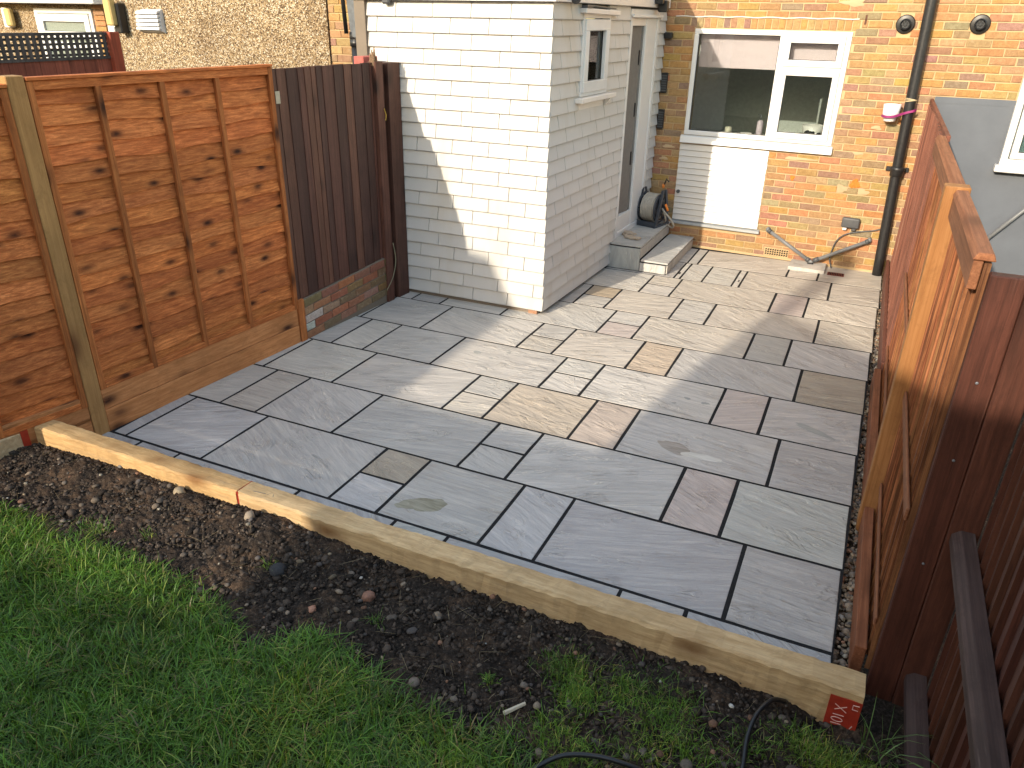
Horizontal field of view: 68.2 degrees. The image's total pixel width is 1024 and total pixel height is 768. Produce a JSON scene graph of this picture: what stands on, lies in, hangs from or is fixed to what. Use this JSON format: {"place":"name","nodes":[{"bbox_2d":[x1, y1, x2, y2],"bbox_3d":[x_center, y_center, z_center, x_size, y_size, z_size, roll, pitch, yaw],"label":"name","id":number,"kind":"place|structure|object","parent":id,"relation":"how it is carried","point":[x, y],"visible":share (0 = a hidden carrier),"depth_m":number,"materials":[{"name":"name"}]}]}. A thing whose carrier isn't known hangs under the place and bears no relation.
{"place":"outdoors","nodes":[
{"label":"outdoors","id":0,"kind":"place"},
{"bbox_2d":[0,0,126,70],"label":"recessed house","id":1,"kind":"structure","parent":0,"point":[31,16],"depth_m":11.14,"materials":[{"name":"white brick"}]},
{"bbox_2d":[33,8,99,57],"bbox_3d":[-6.567,-4.571,11.467,1.220,2.000,0.084,12,28,22],"label":"window","id":2,"kind":"structure","parent":1,"relation":"in","point":[78,15],"depth_m":11.05,"materials":[{"name":"white plastic"}]},
{"bbox_2d":[108,26,115,31],"bbox_3d":[-5.471,-4.704,10.843,0.620,1.020,0.084,12,28,22],"label":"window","id":3,"kind":"structure","parent":1,"relation":"in","point":[110,28],"depth_m":10.75,"materials":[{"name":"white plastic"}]},
{"bbox_2d":[102,0,351,70],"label":"pebbledash house","id":4,"kind":"structure","parent":0,"point":[164,34],"depth_m":7.38,"materials":[{"name":"stone"}]},
{"bbox_2d":[0,499,552,767],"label":"lawn grass","id":5,"kind":"structure","parent":0,"point":[123,644],"depth_m":2.71,"materials":[{"name":"green plant"}]},
{"bbox_2d":[0,443,903,767],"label":"soil bed","id":6,"kind":"object","parent":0,"point":[716,689],"visible":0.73,"depth_m":3.00,"materials":[{"name":"brown soil"}]},
{"bbox_2d":[33,420,93,442],"bbox_3d":[-2.778,0.430,4.159,0.035,0.162,0.946,18,31,32],"label":"gravel board","id":7,"kind":"object","parent":6,"relation":"on","point":[88,426],"visible":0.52,"depth_m":4.46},
{"bbox_2d":[0,399,90,443],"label":"gravel board","id":8,"kind":"object","parent":7,"relation":"on","point":[78,416],"visible":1,"depth_m":4.30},
{"bbox_2d":[0,84,87,438],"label":"lap fence panel","id":9,"kind":"object","parent":8,"relation":"on","point":[39,370],"visible":1,"depth_m":4.04,"materials":[{"name":"brown wood"}]},
{"bbox_2d":[173,486,185,493],"bbox_3d":[-1.663,0.538,3.773,0.063,0.045,0.059,12,28,22],"label":"stone","id":10,"kind":"object","parent":6,"relation":"on","point":[179,489],"visible":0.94,"depth_m":3.76,"materials":[{"name":"beige stone"}]},
{"bbox_2d":[244,510,254,519],"bbox_3d":[-1.239,0.623,3.563,0.047,0.047,0.058,-23,35,-40],"label":"stone","id":11,"kind":"object","parent":6,"relation":"on","point":[249,514],"visible":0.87,"depth_m":3.55,"materials":[{"name":"beige stone"}]},
{"bbox_2d":[269,562,286,576],"bbox_3d":[-1.024,0.811,3.313,0.077,0.045,0.067,-11,28,-23],"label":"stone","id":12,"kind":"object","parent":6,"relation":"on","point":[277,569],"visible":1,"depth_m":3.30,"materials":[{"name":"grey stone"}]},
{"bbox_2d":[308,605,316,612],"bbox_3d":[-0.822,0.928,3.115,0.034,0.029,0.043,-4,26,-10],"label":"stone","id":13,"kind":"object","parent":6,"relation":"on","point":[312,608],"visible":1,"depth_m":3.11,"materials":[{"name":"pink stone"}]},
{"bbox_2d":[361,590,375,601],"bbox_3d":[-0.604,0.896,3.184,0.054,0.050,0.057,22,33,36],"label":"stone","id":14,"kind":"object","parent":6,"relation":"on","point":[368,595],"visible":1,"depth_m":3.17,"materials":[{"name":"pink stone"}]},
{"bbox_2d":[0,445,880,767],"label":"loose stones","id":15,"kind":"object","parent":6,"relation":"on","point":[684,763],"visible":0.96,"depth_m":3.08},
{"bbox_2d":[2,444,903,767],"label":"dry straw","id":16,"kind":"object","parent":6,"relation":"on","point":[440,638],"visible":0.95,"depth_m":2.97,"materials":[{"name":"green plant"}]},
{"bbox_2d":[503,702,525,714],"bbox_3d":[0.009,1.149,2.679,0.087,0.024,0.018,-11,28,-23],"label":"wood offcut","id":17,"kind":"object","parent":6,"relation":"on","point":[512,709],"visible":1,"depth_m":2.67,"materials":[{"name":"beige wood"}]},
{"bbox_2d":[532,752,640,767],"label":"black cable","id":18,"kind":"object","parent":6,"relation":"on","point":[546,761],"visible":0.99,"depth_m":2.47,"materials":[{"name":"plastic"}]},
{"bbox_2d":[740,697,786,767],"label":"black cable","id":19,"kind":"object","parent":6,"relation":"on","point":[762,707],"visible":1,"depth_m":2.60,"materials":[{"name":"plastic"}]},
{"bbox_2d":[832,696,938,767],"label":"tall grass tuft","id":20,"kind":"object","parent":6,"relation":"on","point":[886,746],"visible":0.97,"depth_m":2.52,"materials":[{"name":"green plant"}]},
{"bbox_2d":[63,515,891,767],"bbox_3d":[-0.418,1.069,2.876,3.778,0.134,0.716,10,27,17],"label":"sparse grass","id":21,"kind":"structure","parent":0,"point":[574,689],"depth_m":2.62,"materials":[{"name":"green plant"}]},
{"bbox_2d":[103,247,881,662],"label":"patio","id":22,"kind":"structure","parent":0,"point":[681,437],"depth_m":4.68,"materials":[{"name":"grey stone"}]},
{"bbox_2d":[34,420,251,504],"bbox_3d":[-2.024,0.448,4.051,1.562,0.228,0.120,12,28,22],"label":"timber sleeper","id":23,"kind":"object","parent":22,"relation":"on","point":[162,467],"visible":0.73,"depth_m":3.95,"materials":[{"name":"beige wood"}]},
{"bbox_2d":[105,325,300,430],"bbox_3d":[-2.053,-0.075,5.221,0.037,0.168,1.633,15,29,26],"label":"gravel board","id":24,"kind":"object","parent":22,"relation":"on","point":[136,407],"visible":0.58,"depth_m":5.08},
{"bbox_2d":[100,310,298,408],"bbox_3d":[-2.052,-0.212,5.156,0.034,0.131,1.633,15,29,26],"label":"gravel board","id":25,"kind":"object","parent":24,"relation":"on","point":[120,392],"visible":0.96,"depth_m":5.03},
{"bbox_2d":[23,64,297,389],"bbox_3d":[-2.030,-1.042,4.760,0.059,1.731,1.644,15,29,26],"label":"lap fence panel","id":26,"kind":"object","parent":25,"relation":"on","point":[167,186],"visible":0.98,"depth_m":4.62,"materials":[{"name":"brown wood"}]},
{"bbox_2d":[297,298,307,341],"bbox_3d":[-1.624,-0.483,5.843,0.032,0.355,0.064,15,29,26],"label":"timber stub","id":27,"kind":"object","parent":22,"relation":"on","point":[302,321],"visible":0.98,"depth_m":5.82,"materials":[{"name":"brown wood"}]},
{"bbox_2d":[302,258,386,338],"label":"brick plinth","id":28,"kind":"structure","parent":22,"relation":"on","point":[356,293],"depth_m":6.24,"materials":[{"name":"brown brick"}]},
{"bbox_2d":[272,47,394,301],"bbox_3d":[-1.319,-1.491,5.922,0.133,2.070,1.227,13,28,23],"label":"dark board fence","id":29,"kind":"object","parent":28,"relation":"on","point":[331,119],"visible":0.99,"depth_m":5.81,"materials":[{"name":"brown wood"}]},
{"bbox_2d":[354,55,376,63],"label":"red block","id":30,"kind":"structure","parent":29,"relation":"attached to","point":[360,59],"depth_m":5.97,"materials":[{"name":"brick"}]},
{"bbox_2d":[387,243,395,289],"bbox_3d":[-1.056,-1.026,6.613,0.017,0.403,0.149,15,29,26],"label":"garden wire","id":31,"kind":"object","parent":29,"relation":"hanging from","point":[395,266],"visible":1,"depth_m":6.65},
{"bbox_2d":[382,62,408,296],"bbox_3d":[-1.000,-1.694,6.506,0.078,1.975,0.158,15,29,26],"label":"timber jamb","id":32,"kind":"object","parent":22,"relation":"on","point":[391,73],"visible":0.8,"depth_m":6.42,"materials":[{"name":"brown wood"}]},
{"bbox_2d":[353,0,670,313],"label":"extension","id":33,"kind":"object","parent":22,"relation":"on","point":[528,131],"visible":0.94,"depth_m":6.28,"materials":[{"name":"white brick"}]},
{"bbox_2d":[341,0,356,63],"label":"drainpipe","id":34,"kind":"object","parent":33,"relation":"attached to","point":[350,8],"visible":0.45,"depth_m":6.30,"materials":[{"name":"plastic"}]},
{"bbox_2d":[575,5,620,109],"bbox_3d":[0.702,-2.730,6.336,0.125,0.786,0.799,13,28,24],"label":"window","id":35,"kind":"structure","parent":33,"relation":"in","point":[595,39],"depth_m":6.32,"materials":[{"name":"white plastic"}]},
{"bbox_2d":[614,9,663,238],"bbox_3d":[1.232,-2.610,7.667,0.142,2.125,0.886,13,28,24],"label":"door","id":36,"kind":"structure","parent":33,"relation":"in","point":[644,24],"depth_m":7.65,"materials":[{"name":"white plastic"}]},
{"bbox_2d":[606,220,693,274],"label":"steps","id":37,"kind":"structure","parent":22,"relation":"on","point":[659,250],"depth_m":7.74,"materials":[{"name":"grey stone"}]},
{"bbox_2d":[622,230,640,239],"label":"work gloves","id":38,"kind":"object","parent":37,"relation":"on","point":[628,234],"visible":1,"depth_m":7.82,"materials":[{"name":"beige fabric"}]},
{"bbox_2d":[637,178,673,228],"bbox_3d":[1.595,-1.966,8.243,0.417,0.516,0.320,20,32,34],"label":"hose reel","id":39,"kind":"object","parent":37,"relation":"on","point":[651,206],"visible":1,"depth_m":8.21,"materials":[{"name":"grey plastic"}]},
{"bbox_2d":[832,279,1023,741],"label":"ground","id":40,"kind":"structure","parent":0,"point":[884,709],"depth_m":2.91,"materials":[{"name":"soil"}]},
{"bbox_2d":[0,430,31,458],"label":"timber sleeper","id":41,"kind":"object","parent":40,"relation":"on","point":[14,442],"visible":0.37,"depth_m":4.14,"materials":[{"name":"beige wood"}]},
{"bbox_2d":[0,75,109,434],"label":"fence post","id":42,"kind":"object","parent":40,"relation":"on","point":[26,130],"visible":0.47,"depth_m":4.04,"materials":[{"name":"brown wood"}]},
{"bbox_2d":[0,32,125,76],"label":"trellis fence","id":43,"kind":"object","parent":40,"relation":"on","point":[112,60],"visible":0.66,"depth_m":5.72,"materials":[{"name":"brown wood"}]},
{"bbox_2d":[237,481,865,730],"bbox_3d":[-0.034,0.880,3.237,2.820,0.228,0.124,12,28,22],"label":"timber sleeper","id":44,"kind":"object","parent":40,"relation":"on","point":[823,691],"visible":0.76,"depth_m":3.01,"materials":[{"name":"beige wood"}]},
{"bbox_2d":[650,0,1023,279],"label":"terraced house","id":45,"kind":"structure","parent":40,"relation":"on","point":[784,187],"depth_m":7.60,"materials":[{"name":"brick"}]},
{"bbox_2d":[725,126,731,131],"bbox_3d":[2.287,-2.690,8.004,0.072,0.060,0.072,12,28,22],"label":"cream jar","id":46,"kind":"object","parent":45,"relation":"on","point":[728,128],"visible":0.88,"depth_m":7.98,"materials":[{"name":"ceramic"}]},
{"bbox_2d":[756,114,763,134],"bbox_3d":[2.567,-2.683,7.830,0.064,0.210,0.064,12,28,22],"label":"soap bottle","id":47,"kind":"object","parent":45,"relation":"on","point":[759,127],"visible":0.88,"depth_m":7.82,"materials":[{"name":"white plastic"}]},
{"bbox_2d":[679,29,852,154],"bbox_3d":[2.524,-2.961,7.640,1.546,1.107,0.154,14,29,25],"label":"window","id":48,"kind":"structure","parent":45,"relation":"in","point":[822,54],"depth_m":7.56,"materials":[{"name":"white plastic"}]},
{"bbox_2d":[802,124,822,134],"bbox_3d":[3.051,-2.560,7.685,0.240,0.130,0.230,-22,34,-39],"label":"washing bowl","id":49,"kind":"object","parent":45,"relation":"on","point":[812,128],"visible":0.48,"depth_m":7.60,"materials":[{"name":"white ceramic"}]},
{"bbox_2d":[881,103,916,121],"bbox_3d":[3.584,-2.518,7.044,0.272,0.152,0.159,30,38,45],"label":"white pot","id":50,"kind":"object","parent":45,"relation":"attached to","point":[891,111],"visible":1,"depth_m":7.03,"materials":[{"name":"plastic"}]},
{"bbox_2d":[832,280,882,666],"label":"edge gravel","id":51,"kind":"structure","parent":40,"relation":"on","point":[846,603],"depth_m":3.74,"materials":[{"name":"grey gravel"}]},
{"bbox_2d":[861,135,964,499],"bbox_3d":[2.237,-0.406,4.288,0.081,1.720,1.775,12,28,22],"label":"cedar fence panel","id":52,"kind":"object","parent":51,"relation":"on","point":[946,169],"visible":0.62,"depth_m":4.50,"materials":[{"name":"brown wood"}]},
{"bbox_2d":[855,183,971,531],"bbox_3d":[1.839,-0.038,3.526,0.096,1.750,0.089,12,28,22],"label":"golden post","id":53,"kind":"object","parent":51,"relation":"on","point":[940,237],"visible":0.68,"depth_m":3.42,"materials":[{"name":"brown wood"}]},
{"bbox_2d":[877,99,950,376],"bbox_3d":[3.228,-1.298,6.166,0.070,1.720,2.830,12,28,22],"label":"old board fence","id":54,"kind":"object","parent":51,"relation":"on","point":[934,126],"visible":0.86,"depth_m":5.88,"materials":[{"name":"brown wood"}]},
{"bbox_2d":[848,190,995,671],"bbox_3d":[1.607,0.180,3.056,0.081,1.720,1.050,12,28,22],"label":"cedar fence panel","id":55,"kind":"object","parent":51,"relation":"on","point":[886,528],"visible":1,"depth_m":2.92,"materials":[{"name":"brown wood"}]},
{"bbox_2d":[865,272,1023,767],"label":"fence","id":56,"kind":"object","parent":40,"relation":"on","point":[966,709],"visible":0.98,"depth_m":2.37,"materials":[{"name":"brown wood"}]},
{"bbox_2d":[934,76,1023,274],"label":"neighbour house","id":57,"kind":"structure","parent":40,"relation":"on","point":[986,143],"depth_m":6.96,"materials":[{"name":"grey paint"}]},
{"bbox_2d":[998,76,1023,166],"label":"window","id":58,"kind":"structure","parent":57,"relation":"in","point":[1016,158],"depth_m":6.75,"materials":[{"name":"white plastic"}]}
]}

